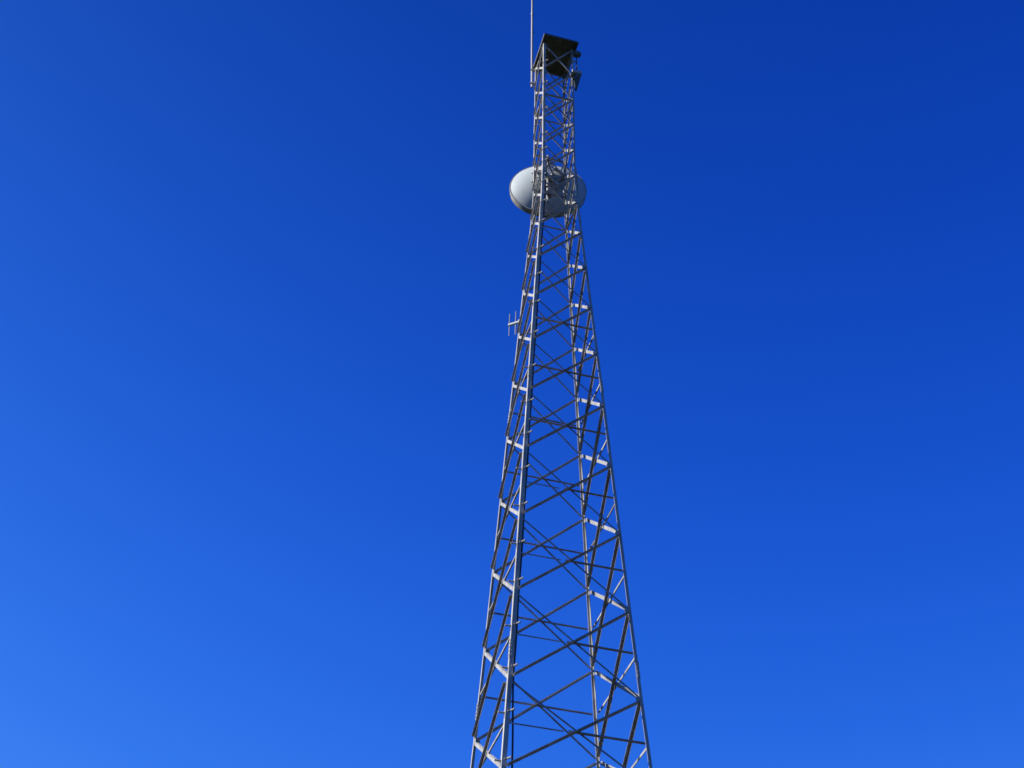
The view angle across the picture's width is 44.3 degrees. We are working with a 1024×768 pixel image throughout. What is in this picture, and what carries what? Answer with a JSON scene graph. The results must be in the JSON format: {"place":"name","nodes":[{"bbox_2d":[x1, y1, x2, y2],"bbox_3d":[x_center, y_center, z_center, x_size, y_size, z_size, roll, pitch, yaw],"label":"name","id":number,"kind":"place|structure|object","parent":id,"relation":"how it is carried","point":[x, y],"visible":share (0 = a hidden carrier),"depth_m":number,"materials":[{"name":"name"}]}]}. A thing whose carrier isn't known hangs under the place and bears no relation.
{"place":"outdoors","nodes":[
{"label":"outdoors","id":0,"kind":"place"},
{"bbox_2d":[0,0,1023,767],"label":"sky","id":1,"kind":"structure","parent":0,"point":[263,262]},
{"bbox_3d":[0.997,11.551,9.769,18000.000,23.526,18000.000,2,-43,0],"label":"ground","id":2,"kind":"structure","parent":0,"visible":0},
{"bbox_2d":[470,33,652,767],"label":"radio tower","id":3,"kind":"structure","parent":2,"relation":"on","point":[554,56],"depth_m":37.56,"materials":[{"name":"metal"}]},
{"bbox_2d":[508,311,521,335],"bbox_3d":[0.106,-2.102,43.500,0.505,1.160,0.120,-16,-46,18],"label":"dipole antenna","id":4,"kind":"object","parent":3,"relation":"attached to","point":[513,323],"visible":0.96,"depth_m":43.49,"materials":[{"name":"white paint"}]},
{"bbox_2d":[511,159,553,767],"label":"waveguide cable","id":5,"kind":"object","parent":3,"relation":"attached to","point":[512,750],"visible":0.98,"depth_m":35.16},
{"bbox_2d":[530,0,536,87],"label":"whip antenna","id":6,"kind":"object","parent":3,"relation":"attached to","point":[532,83],"visible":1,"depth_m":54.89,"materials":[{"name":"metal"}]},
{"bbox_2d":[509,154,586,217],"bbox_3d":[1.291,-7.995,49.418,2.988,3.170,2.276,-9,-44,11],"label":"dish antenna","id":7,"kind":"object","parent":3,"relation":"attached to","point":[521,187],"visible":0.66,"depth_m":49.23,"materials":[{"name":"white paint"}]},
{"bbox_2d":[570,69,581,90],"bbox_3d":[2.621,-12.388,51.406,0.420,1.120,0.320,12,-44,-10],"label":"horn antenna","id":8,"kind":"object","parent":3,"relation":"attached to","point":[576,75],"visible":1,"depth_m":51.49,"materials":[{"name":"metal"}]},
{"bbox_2d":[571,51,580,69],"bbox_3d":[2.689,-13.395,52.453,0.408,1.623,0.200,16,-45,-14],"label":"warning lamp","id":9,"kind":"object","parent":3,"relation":"attached to","point":[576,54],"visible":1,"depth_m":52.80,"materials":[{"name":"metal"}]}
]}

